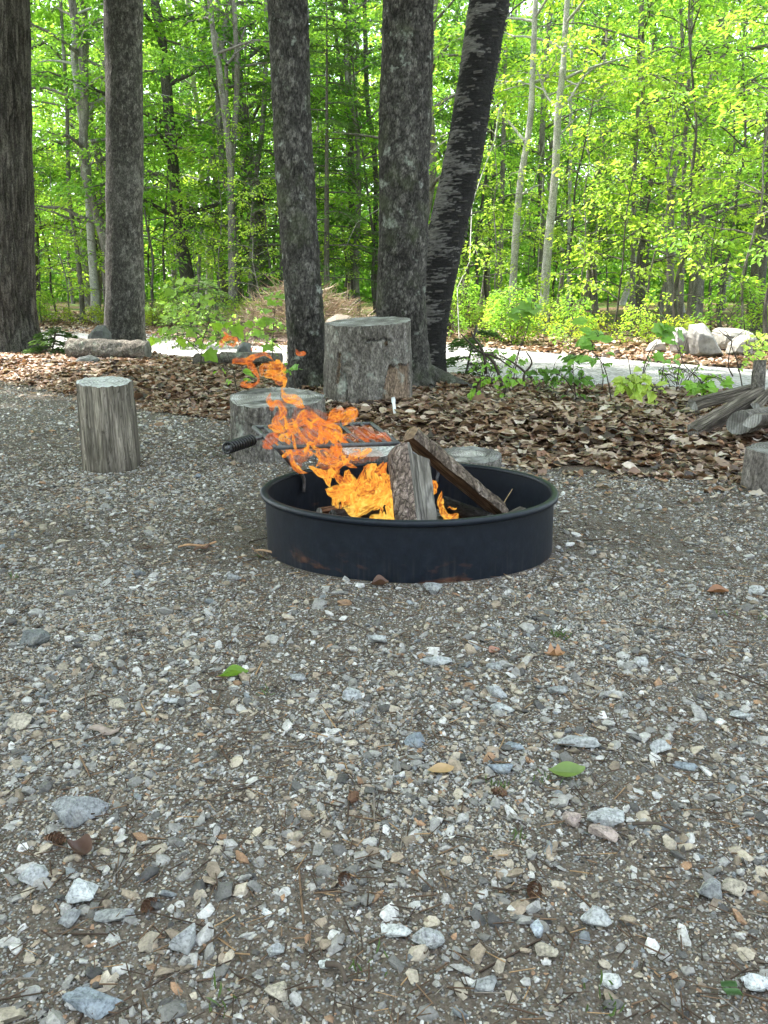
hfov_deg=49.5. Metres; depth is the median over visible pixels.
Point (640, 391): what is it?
seedling
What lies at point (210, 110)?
sapling
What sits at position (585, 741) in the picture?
stone
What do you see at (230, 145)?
forked tree
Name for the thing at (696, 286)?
forest tree
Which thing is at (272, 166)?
sapling
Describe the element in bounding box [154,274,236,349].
shrub
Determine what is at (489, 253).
sapling
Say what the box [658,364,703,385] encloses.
leafy shrub
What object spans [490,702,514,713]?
stone
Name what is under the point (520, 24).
forest tree
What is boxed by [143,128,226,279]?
sapling
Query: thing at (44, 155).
sapling
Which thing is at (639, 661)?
stone
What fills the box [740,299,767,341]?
shrub
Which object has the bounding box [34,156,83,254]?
sapling
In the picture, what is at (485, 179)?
sapling
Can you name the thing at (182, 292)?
shrub
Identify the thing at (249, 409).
log stump
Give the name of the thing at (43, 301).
shrub
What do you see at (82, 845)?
fallen leaf
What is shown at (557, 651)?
fallen leaf
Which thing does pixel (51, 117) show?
forest tree
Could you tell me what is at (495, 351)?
leafy shrub
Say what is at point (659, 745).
stone
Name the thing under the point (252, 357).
flame wisp
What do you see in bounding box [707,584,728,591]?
fallen leaf
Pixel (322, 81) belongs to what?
forest tree
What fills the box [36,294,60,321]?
shrub
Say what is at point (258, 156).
beech tree
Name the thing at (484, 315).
shrub
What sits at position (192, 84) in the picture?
forest tree
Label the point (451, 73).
forest tree
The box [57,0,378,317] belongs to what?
forest tree
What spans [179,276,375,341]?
brush pile
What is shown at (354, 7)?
sapling
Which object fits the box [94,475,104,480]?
stone
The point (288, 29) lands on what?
scaly tree
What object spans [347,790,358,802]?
spruce cone
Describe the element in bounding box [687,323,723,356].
boulder
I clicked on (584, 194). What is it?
sapling
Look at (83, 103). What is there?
forest tree
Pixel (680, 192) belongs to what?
forest tree
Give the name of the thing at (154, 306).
shrub
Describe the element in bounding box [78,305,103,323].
shrub
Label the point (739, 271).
sapling
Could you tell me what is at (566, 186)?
sapling
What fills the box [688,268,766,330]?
shrub
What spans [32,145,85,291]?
sapling
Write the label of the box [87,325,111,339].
boulder
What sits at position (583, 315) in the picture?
shrub
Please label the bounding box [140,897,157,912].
spruce cone
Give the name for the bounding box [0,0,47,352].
furrowed tree
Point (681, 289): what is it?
beech tree
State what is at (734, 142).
sapling
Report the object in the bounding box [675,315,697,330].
shrub
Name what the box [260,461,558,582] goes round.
fire ring
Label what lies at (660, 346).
boulder
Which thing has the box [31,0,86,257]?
forest tree
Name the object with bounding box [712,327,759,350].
boulder
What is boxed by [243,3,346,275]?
forest tree
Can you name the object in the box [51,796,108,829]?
stone
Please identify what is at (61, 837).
spruce cone
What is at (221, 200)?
sapling
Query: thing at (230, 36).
forest tree
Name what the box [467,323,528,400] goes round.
seedling
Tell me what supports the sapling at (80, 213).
on the ground at (580, 965)
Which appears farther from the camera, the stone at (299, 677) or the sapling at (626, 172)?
the sapling at (626, 172)
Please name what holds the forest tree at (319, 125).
on the ground at (580, 965)
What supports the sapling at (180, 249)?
on the ground at (580, 965)
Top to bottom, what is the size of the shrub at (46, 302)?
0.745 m
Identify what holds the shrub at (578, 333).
on the ground at (580, 965)
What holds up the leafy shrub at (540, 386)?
on the ground at (580, 965)
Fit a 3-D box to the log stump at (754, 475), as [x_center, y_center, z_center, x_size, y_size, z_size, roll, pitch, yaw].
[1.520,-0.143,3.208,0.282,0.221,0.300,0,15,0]
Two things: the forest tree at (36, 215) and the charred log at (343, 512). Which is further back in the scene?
the forest tree at (36, 215)
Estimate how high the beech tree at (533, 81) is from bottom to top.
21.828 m
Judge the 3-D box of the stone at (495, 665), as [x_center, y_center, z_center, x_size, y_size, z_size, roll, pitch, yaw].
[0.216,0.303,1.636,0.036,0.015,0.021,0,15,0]
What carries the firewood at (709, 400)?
on the fallen leaves at (49, 371)
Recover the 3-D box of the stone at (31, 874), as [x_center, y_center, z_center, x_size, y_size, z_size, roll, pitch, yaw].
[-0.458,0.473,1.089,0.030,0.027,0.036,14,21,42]
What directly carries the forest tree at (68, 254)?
on the ground at (580, 965)
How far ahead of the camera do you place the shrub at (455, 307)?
12.93 m
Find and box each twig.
[324,618,370,631]
[325,960,347,983]
[632,821,680,834]
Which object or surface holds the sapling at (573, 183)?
on the ground at (580, 965)
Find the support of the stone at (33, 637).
on the ground at (580, 965)
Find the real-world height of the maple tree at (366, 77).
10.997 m
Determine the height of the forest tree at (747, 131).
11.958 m
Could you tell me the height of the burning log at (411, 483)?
0.318 m
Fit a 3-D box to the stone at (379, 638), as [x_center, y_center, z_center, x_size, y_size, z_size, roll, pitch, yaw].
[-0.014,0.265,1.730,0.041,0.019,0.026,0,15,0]
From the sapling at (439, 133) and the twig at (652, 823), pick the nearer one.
the twig at (652, 823)
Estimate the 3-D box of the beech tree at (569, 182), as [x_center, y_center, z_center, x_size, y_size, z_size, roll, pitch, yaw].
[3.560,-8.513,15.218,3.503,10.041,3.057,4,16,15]
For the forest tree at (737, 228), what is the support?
on the ground at (580, 965)
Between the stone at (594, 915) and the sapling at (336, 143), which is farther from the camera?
the sapling at (336, 143)
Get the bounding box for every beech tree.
[31,0,179,320]
[31,0,219,321]
[179,0,353,308]
[320,0,687,340]
[432,0,743,330]
[440,0,616,318]
[501,0,765,329]
[502,0,675,319]
[601,0,767,322]
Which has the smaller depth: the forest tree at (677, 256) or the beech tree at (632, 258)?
the beech tree at (632, 258)
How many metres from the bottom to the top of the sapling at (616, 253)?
5.700 m
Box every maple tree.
[268,0,461,309]
[330,0,460,313]
[663,43,767,335]
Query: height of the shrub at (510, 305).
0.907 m
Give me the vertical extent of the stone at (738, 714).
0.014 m
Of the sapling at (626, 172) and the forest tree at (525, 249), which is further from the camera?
the forest tree at (525, 249)
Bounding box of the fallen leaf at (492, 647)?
[489,646,499,652]
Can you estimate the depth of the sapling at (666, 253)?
16.43 m
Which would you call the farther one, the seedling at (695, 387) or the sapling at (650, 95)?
the sapling at (650, 95)
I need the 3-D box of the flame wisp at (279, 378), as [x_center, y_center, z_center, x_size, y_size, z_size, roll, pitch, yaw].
[-0.328,-0.409,2.469,0.081,0.086,0.050,0,15,0]
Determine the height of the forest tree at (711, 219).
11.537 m
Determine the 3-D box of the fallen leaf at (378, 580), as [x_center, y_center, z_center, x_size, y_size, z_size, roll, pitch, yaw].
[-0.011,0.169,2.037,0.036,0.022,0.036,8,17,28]
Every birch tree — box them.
[178,0,270,292]
[425,0,510,371]
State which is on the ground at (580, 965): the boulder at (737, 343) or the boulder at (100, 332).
the boulder at (737, 343)
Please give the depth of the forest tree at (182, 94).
25.91 m
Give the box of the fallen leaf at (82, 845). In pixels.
[67,834,91,854]
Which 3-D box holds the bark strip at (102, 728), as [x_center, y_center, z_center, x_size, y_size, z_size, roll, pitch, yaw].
[-0.476,0.370,1.422,0.060,0.015,0.025,4,16,15]
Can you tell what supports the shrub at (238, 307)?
on the ground at (580, 965)
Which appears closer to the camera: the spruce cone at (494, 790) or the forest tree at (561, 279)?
the spruce cone at (494, 790)
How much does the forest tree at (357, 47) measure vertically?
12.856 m
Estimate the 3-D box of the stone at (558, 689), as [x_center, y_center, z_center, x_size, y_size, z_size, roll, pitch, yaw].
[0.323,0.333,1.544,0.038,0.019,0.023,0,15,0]
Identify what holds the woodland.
on the ground at (580, 965)
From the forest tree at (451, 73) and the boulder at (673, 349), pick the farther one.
the forest tree at (451, 73)
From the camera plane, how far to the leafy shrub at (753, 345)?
7.95 m
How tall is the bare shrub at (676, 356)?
0.440 m
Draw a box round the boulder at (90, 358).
[76,355,99,362]
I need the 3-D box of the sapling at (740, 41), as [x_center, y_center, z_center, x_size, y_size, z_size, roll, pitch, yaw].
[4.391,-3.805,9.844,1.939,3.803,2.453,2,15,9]
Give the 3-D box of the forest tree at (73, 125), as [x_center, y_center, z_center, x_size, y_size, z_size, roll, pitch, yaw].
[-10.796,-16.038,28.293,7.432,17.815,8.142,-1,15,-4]
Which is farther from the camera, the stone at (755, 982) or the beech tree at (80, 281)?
the beech tree at (80, 281)
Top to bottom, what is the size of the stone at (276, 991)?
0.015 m
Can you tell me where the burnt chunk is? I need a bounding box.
[508,506,525,512]
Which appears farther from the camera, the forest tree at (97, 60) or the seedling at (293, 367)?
the forest tree at (97, 60)
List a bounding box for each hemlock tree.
[22,326,79,354]
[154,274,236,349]
[211,48,375,300]
[233,2,378,296]
[446,325,503,375]
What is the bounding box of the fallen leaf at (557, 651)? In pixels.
[544,642,564,655]
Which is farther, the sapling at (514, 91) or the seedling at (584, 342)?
the sapling at (514, 91)
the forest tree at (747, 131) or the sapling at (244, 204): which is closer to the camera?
the sapling at (244, 204)
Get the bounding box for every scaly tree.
[267,0,324,389]
[376,0,474,389]
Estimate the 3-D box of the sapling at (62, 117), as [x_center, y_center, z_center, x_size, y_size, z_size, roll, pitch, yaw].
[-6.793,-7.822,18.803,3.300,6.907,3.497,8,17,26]
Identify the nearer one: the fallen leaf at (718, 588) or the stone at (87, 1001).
the stone at (87, 1001)
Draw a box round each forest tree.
[30,0,161,312]
[30,0,215,312]
[30,0,250,262]
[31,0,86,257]
[31,0,210,301]
[31,0,363,313]
[31,23,62,204]
[32,0,162,305]
[32,32,100,303]
[32,66,92,193]
[32,78,83,205]
[34,0,167,283]
[45,0,205,304]
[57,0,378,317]
[75,0,324,310]
[81,0,231,300]
[92,0,276,311]
[142,0,378,303]
[144,0,250,295]
[144,5,226,288]
[150,0,434,263]
[174,0,320,292]
[192,36,278,298]
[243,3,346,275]
[246,1,378,242]
[247,0,448,310]
[254,0,378,280]
[258,0,485,304]
[266,0,582,235]
[270,0,381,305]
[277,1,381,274]
[318,0,506,274]
[329,1,448,244]
[334,3,523,244]
[367,0,573,314]
[432,2,555,304]
[433,0,576,307]
[434,0,525,299]
[434,2,554,304]
[436,0,680,317]
[483,0,623,248]
[505,0,629,304]
[510,0,705,310]
[512,0,694,312]
[518,0,677,304]
[538,0,762,310]
[553,20,731,304]
[572,1,767,311]
[577,0,767,318]
[582,1,766,311]
[616,6,751,260]
[623,0,767,274]
[625,36,749,301]
[637,0,767,228]
[649,2,767,310]
[649,15,767,300]
[663,0,767,204]
[686,34,767,267]
[706,30,767,267]
[706,115,763,205]
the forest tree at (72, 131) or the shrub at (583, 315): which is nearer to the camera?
the shrub at (583, 315)
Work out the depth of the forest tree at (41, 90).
16.57 m
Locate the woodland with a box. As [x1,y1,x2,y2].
[32,0,767,303]
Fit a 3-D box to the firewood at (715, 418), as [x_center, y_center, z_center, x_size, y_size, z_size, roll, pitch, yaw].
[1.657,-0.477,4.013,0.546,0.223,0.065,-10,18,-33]
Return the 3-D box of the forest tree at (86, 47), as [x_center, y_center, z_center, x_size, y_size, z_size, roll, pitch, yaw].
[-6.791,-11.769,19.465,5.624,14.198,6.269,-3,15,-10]
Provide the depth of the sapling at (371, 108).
20.33 m
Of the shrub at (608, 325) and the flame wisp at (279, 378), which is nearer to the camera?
the flame wisp at (279, 378)
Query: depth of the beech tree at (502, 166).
16.24 m
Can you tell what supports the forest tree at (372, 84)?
on the ground at (580, 965)
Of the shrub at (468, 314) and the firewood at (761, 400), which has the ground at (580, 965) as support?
the shrub at (468, 314)
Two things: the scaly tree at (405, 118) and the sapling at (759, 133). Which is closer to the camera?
the scaly tree at (405, 118)
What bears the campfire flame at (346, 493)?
on the charred log
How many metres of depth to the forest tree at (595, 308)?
20.47 m
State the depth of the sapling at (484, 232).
13.58 m
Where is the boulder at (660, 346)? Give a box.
[646,339,666,350]
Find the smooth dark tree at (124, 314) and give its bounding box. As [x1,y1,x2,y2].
[103,0,146,340]
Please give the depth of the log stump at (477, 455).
3.56 m
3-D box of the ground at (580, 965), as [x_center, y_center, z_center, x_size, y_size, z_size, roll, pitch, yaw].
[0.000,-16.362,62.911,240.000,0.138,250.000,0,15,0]
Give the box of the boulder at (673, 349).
[669,327,689,353]
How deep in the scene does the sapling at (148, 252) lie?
19.75 m
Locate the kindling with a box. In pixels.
[316,504,342,513]
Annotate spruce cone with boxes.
[44,831,66,844]
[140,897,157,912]
[338,871,350,886]
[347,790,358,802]
[490,786,506,796]
[526,880,541,897]
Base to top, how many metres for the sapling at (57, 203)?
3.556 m
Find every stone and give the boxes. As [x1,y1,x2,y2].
[7,713,31,730]
[18,863,48,886]
[19,629,50,646]
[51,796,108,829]
[58,908,81,927]
[62,986,122,1019]
[65,878,98,903]
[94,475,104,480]
[94,908,135,922]
[108,698,125,708]
[162,697,178,703]
[168,923,195,954]
[226,573,241,579]
[262,907,271,917]
[263,981,287,1000]
[266,943,284,956]
[290,674,305,681]
[318,959,330,968]
[342,687,361,701]
[368,635,386,642]
[381,923,411,937]
[404,732,424,747]
[411,927,444,949]
[420,656,451,665]
[424,582,441,593]
[470,975,496,991]
[486,662,502,669]
[486,685,506,698]
[486,763,512,773]
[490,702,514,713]
[504,741,524,749]
[530,919,542,937]
[535,942,558,956]
[548,686,567,694]
[557,735,600,747]
[562,811,580,826]
[580,905,611,926]
[587,807,624,826]
[588,824,618,842]
[599,973,621,989]
[633,656,648,666]
[650,739,671,752]
[672,761,697,770]
[698,878,721,899]
[721,877,746,896]
[729,710,751,718]
[740,973,767,991]
[748,585,764,594]
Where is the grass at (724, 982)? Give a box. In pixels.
[8,554,767,1018]
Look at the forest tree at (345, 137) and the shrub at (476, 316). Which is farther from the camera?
the forest tree at (345, 137)
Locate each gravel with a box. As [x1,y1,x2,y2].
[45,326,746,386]
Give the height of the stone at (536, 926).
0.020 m
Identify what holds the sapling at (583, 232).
on the ground at (580, 965)
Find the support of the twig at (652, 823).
on the ground at (580, 965)
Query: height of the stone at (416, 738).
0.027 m
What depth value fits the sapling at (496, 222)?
12.47 m
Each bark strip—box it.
[88,724,122,734]
[178,541,215,547]
[193,543,209,550]
[254,549,271,552]
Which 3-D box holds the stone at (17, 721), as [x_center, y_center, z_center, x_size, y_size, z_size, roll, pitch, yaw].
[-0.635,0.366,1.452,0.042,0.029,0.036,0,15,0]
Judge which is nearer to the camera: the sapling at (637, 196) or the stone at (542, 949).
the stone at (542, 949)
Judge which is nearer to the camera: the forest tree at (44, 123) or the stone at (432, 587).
the stone at (432, 587)
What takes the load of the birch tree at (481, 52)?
on the ground at (580, 965)
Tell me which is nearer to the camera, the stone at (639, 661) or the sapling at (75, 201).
the stone at (639, 661)
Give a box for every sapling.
[31,0,152,313]
[31,37,63,260]
[32,89,98,313]
[32,103,146,282]
[32,143,103,322]
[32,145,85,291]
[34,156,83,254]
[34,188,87,322]
[37,144,84,276]
[41,107,172,280]
[44,136,154,296]
[57,32,219,262]
[64,27,220,323]
[93,1,240,314]
[96,104,206,310]
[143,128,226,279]
[146,119,265,319]
[147,277,254,364]
[153,203,228,324]
[158,146,257,309]
[163,4,335,309]
[191,100,277,302]
[202,61,332,295]
[203,0,346,289]
[212,176,282,304]
[231,97,363,275]
[243,48,378,279]
[251,287,286,369]
[269,0,441,315]
[270,151,367,284]
[311,53,378,298]
[318,76,379,273]
[318,226,366,309]
[332,52,444,259]
[343,77,468,276]
[376,0,534,316]
[433,4,567,306]
[434,0,581,315]
[455,175,512,325]
[457,106,565,328]
[466,95,562,276]
[472,32,605,301]
[475,0,630,312]
[484,193,573,317]
[491,52,621,313]
[494,4,650,327]
[525,80,658,317]
[541,124,644,312]
[554,106,663,313]
[555,45,707,318]
[558,0,749,331]
[561,102,696,335]
[571,52,761,334]
[576,100,691,302]
[591,0,767,327]
[609,83,730,320]
[615,32,754,313]
[641,139,767,331]
[649,0,767,327]
[654,0,767,317]
[659,10,767,328]
[675,0,767,248]
[676,71,767,313]
[681,14,767,341]
[692,90,767,315]
[708,81,766,253]
[722,69,767,263]
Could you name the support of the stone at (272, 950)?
on the ground at (580, 965)
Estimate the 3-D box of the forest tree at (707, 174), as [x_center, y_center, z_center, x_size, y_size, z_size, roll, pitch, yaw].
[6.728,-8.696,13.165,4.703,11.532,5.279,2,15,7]
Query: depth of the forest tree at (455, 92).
34.00 m
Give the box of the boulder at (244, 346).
[236,342,251,351]
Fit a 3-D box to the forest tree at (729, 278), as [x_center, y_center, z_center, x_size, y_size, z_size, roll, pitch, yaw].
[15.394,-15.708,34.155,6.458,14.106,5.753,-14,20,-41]
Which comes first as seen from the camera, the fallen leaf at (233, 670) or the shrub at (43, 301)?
the fallen leaf at (233, 670)
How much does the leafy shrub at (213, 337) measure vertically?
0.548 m
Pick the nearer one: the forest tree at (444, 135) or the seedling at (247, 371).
the seedling at (247, 371)
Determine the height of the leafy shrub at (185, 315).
0.652 m
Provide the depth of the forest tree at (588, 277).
23.01 m
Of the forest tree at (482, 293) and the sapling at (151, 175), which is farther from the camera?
the forest tree at (482, 293)
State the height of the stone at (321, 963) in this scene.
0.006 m
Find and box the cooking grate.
[222,422,439,491]
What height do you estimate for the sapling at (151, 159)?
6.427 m
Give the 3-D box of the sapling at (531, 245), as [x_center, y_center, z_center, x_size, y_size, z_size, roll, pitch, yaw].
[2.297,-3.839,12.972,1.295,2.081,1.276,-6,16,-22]
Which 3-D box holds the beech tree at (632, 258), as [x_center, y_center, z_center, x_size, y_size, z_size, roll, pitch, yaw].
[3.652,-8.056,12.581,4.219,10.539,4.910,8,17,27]
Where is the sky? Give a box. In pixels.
[32,0,766,288]
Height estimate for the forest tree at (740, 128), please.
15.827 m
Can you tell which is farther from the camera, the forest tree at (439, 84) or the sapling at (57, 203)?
the forest tree at (439, 84)
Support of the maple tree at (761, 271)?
on the ground at (580, 965)
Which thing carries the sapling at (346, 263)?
on the ground at (580, 965)
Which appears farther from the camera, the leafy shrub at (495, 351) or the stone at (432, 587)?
the leafy shrub at (495, 351)
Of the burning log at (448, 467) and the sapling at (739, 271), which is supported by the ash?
the burning log at (448, 467)
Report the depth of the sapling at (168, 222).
16.50 m
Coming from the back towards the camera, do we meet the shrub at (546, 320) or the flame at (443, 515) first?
the shrub at (546, 320)
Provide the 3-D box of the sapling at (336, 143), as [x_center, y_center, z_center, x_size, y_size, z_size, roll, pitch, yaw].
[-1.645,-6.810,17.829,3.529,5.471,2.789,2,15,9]
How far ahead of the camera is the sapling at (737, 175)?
19.02 m
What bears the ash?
on the ground at (580, 965)
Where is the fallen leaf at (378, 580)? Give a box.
[371,575,388,585]
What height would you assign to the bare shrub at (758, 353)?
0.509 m
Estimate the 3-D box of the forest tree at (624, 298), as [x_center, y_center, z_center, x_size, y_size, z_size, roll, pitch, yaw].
[9.914,-14.611,29.555,6.616,14.451,5.893,-5,16,-17]
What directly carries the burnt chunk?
on the ash
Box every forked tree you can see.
[145,0,363,313]
[501,0,767,324]
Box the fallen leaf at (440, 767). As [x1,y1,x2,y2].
[427,763,453,772]
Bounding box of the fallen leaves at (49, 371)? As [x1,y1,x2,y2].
[0,309,767,776]
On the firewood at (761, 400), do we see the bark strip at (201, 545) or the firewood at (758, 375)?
the firewood at (758, 375)
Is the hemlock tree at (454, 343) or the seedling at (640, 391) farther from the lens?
the hemlock tree at (454, 343)
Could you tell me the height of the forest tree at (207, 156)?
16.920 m
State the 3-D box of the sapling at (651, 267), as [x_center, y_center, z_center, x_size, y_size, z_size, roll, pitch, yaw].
[3.649,-4.108,11.206,1.821,3.572,2.304,-9,18,-30]
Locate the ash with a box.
[363,507,458,519]
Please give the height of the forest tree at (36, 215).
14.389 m
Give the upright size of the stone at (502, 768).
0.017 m
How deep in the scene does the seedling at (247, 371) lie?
5.57 m
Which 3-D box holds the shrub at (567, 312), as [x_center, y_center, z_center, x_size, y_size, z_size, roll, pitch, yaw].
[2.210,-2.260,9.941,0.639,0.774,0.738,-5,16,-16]
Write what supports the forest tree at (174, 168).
on the ground at (580, 965)
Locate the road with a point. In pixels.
(542, 360)
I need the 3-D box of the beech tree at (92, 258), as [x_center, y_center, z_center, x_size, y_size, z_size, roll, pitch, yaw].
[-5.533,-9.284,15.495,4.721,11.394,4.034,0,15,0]
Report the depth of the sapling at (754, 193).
19.11 m
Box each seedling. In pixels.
[213,352,254,388]
[281,350,301,388]
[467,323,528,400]
[504,297,543,378]
[524,353,593,399]
[566,316,614,400]
[611,343,668,408]
[642,322,684,394]
[677,333,734,395]
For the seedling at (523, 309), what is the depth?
5.72 m
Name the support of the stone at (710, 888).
on the ground at (580, 965)
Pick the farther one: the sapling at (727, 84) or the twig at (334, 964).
the sapling at (727, 84)
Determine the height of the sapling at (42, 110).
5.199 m
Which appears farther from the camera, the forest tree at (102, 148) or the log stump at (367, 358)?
the forest tree at (102, 148)
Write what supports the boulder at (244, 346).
on the fallen leaves at (49, 371)
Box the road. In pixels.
[40,327,767,388]
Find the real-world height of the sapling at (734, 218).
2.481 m
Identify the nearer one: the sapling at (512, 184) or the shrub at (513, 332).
the shrub at (513, 332)
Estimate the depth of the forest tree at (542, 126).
18.03 m
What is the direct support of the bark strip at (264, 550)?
on the ground at (580, 965)
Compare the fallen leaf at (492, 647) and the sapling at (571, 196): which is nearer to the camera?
the fallen leaf at (492, 647)
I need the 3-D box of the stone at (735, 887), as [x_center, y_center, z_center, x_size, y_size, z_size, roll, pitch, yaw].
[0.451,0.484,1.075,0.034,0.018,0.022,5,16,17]
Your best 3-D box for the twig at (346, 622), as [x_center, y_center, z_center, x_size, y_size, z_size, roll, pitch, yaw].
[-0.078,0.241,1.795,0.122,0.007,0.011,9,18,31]
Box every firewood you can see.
[687,386,766,437]
[688,384,750,410]
[726,407,767,434]
[742,413,767,427]
[751,360,766,389]
[751,388,767,407]
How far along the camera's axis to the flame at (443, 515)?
2.61 m
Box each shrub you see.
[36,290,51,317]
[36,291,52,318]
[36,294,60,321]
[37,300,50,319]
[50,303,77,321]
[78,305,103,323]
[84,301,103,322]
[144,298,210,352]
[145,300,164,325]
[145,307,164,325]
[151,292,188,324]
[159,275,207,321]
[177,306,198,326]
[203,310,282,351]
[216,294,244,319]
[224,297,250,316]
[447,280,482,337]
[448,297,468,328]
[455,303,480,326]
[462,347,506,375]
[463,305,495,327]
[466,294,499,327]
[476,298,530,340]
[483,282,545,345]
[488,278,544,341]
[501,317,532,344]
[524,374,596,391]
[525,309,564,339]
[534,295,572,330]
[545,289,599,348]
[557,320,593,341]
[564,310,606,340]
[572,310,622,339]
[611,301,661,342]
[623,333,687,393]
[633,320,655,338]
[651,314,692,343]
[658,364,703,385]
[672,314,697,331]
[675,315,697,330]
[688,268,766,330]
[719,316,767,385]
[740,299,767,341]
[741,332,767,359]
[754,306,767,331]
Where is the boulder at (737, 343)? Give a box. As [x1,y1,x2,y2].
[725,334,752,354]
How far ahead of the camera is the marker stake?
4.54 m
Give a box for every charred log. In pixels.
[329,505,386,517]
[439,496,493,517]
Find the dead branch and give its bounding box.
[461,331,532,385]
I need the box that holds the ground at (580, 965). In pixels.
[0,289,767,1023]
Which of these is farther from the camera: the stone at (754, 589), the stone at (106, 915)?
the stone at (754, 589)
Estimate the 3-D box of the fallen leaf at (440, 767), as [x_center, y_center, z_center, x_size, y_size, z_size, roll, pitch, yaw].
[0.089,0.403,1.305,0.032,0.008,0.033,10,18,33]
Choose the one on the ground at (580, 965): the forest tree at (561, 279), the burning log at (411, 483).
the forest tree at (561, 279)
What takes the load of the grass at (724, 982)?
on the ground at (580, 965)
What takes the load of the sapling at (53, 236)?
on the ground at (580, 965)
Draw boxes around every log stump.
[76,376,140,473]
[230,387,328,462]
[323,316,412,406]
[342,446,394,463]
[444,446,501,467]
[740,441,767,493]
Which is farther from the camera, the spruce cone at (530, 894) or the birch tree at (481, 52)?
the birch tree at (481, 52)
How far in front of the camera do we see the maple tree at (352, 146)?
17.55 m
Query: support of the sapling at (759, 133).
on the ground at (580, 965)
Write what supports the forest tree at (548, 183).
on the ground at (580, 965)
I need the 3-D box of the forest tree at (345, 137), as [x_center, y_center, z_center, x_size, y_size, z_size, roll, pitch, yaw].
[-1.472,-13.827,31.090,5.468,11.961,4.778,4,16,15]
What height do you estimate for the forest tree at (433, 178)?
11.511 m
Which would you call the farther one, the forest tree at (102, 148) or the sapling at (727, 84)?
the forest tree at (102, 148)
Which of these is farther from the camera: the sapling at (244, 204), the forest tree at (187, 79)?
the forest tree at (187, 79)
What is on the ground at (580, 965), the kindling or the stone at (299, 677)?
the stone at (299, 677)
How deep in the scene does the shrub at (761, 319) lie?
10.48 m
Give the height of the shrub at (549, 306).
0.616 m
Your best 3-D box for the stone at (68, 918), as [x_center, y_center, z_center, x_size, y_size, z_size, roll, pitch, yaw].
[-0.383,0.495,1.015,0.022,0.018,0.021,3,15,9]
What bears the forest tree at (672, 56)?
on the ground at (580, 965)
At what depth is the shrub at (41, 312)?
17.08 m
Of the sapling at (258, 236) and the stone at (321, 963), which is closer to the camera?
the stone at (321, 963)
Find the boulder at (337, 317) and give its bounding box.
[325,314,351,322]
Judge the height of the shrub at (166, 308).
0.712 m
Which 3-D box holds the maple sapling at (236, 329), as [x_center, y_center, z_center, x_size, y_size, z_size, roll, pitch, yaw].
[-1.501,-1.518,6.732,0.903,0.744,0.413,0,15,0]
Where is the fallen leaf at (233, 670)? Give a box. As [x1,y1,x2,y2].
[218,664,248,675]
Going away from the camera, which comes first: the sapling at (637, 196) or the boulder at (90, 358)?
the boulder at (90, 358)
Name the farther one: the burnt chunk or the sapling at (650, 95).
the sapling at (650, 95)
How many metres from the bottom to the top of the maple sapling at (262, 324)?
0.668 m
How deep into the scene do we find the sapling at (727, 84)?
10.62 m
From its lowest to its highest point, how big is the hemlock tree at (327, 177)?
5.201 m
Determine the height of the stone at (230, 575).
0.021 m
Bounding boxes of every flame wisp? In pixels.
[219,332,238,346]
[232,348,271,387]
[259,360,286,388]
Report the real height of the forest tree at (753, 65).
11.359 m
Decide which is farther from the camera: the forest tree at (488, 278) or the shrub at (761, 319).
the forest tree at (488, 278)
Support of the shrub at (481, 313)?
on the ground at (580, 965)
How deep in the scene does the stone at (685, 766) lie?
1.33 m
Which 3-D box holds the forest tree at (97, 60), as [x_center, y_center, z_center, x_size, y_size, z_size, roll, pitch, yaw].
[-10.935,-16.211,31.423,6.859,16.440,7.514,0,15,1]
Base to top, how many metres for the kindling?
0.032 m
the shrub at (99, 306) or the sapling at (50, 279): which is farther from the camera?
the sapling at (50, 279)
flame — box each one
[264,380,394,519]
[432,480,458,518]
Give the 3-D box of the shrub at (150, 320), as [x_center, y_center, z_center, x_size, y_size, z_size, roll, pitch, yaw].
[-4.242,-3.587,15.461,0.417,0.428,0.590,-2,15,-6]
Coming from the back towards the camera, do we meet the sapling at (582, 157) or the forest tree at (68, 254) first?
the forest tree at (68, 254)
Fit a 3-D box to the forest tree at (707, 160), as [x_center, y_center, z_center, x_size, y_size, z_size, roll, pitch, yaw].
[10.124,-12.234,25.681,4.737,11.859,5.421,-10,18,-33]
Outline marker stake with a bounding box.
[391,397,395,413]
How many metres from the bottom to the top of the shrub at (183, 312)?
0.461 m
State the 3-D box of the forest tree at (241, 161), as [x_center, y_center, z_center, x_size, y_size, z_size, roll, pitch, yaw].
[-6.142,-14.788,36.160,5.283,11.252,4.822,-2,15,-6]
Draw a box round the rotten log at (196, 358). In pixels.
[192,353,226,365]
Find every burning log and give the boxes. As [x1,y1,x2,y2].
[388,442,436,519]
[402,426,508,514]
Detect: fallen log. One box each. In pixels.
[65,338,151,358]
[219,352,282,363]
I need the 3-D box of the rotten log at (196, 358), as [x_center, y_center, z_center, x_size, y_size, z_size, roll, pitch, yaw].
[-1.441,-1.267,6.960,0.296,0.134,0.136,5,16,19]
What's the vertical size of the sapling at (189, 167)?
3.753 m
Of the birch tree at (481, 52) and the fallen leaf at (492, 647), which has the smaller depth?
the fallen leaf at (492, 647)

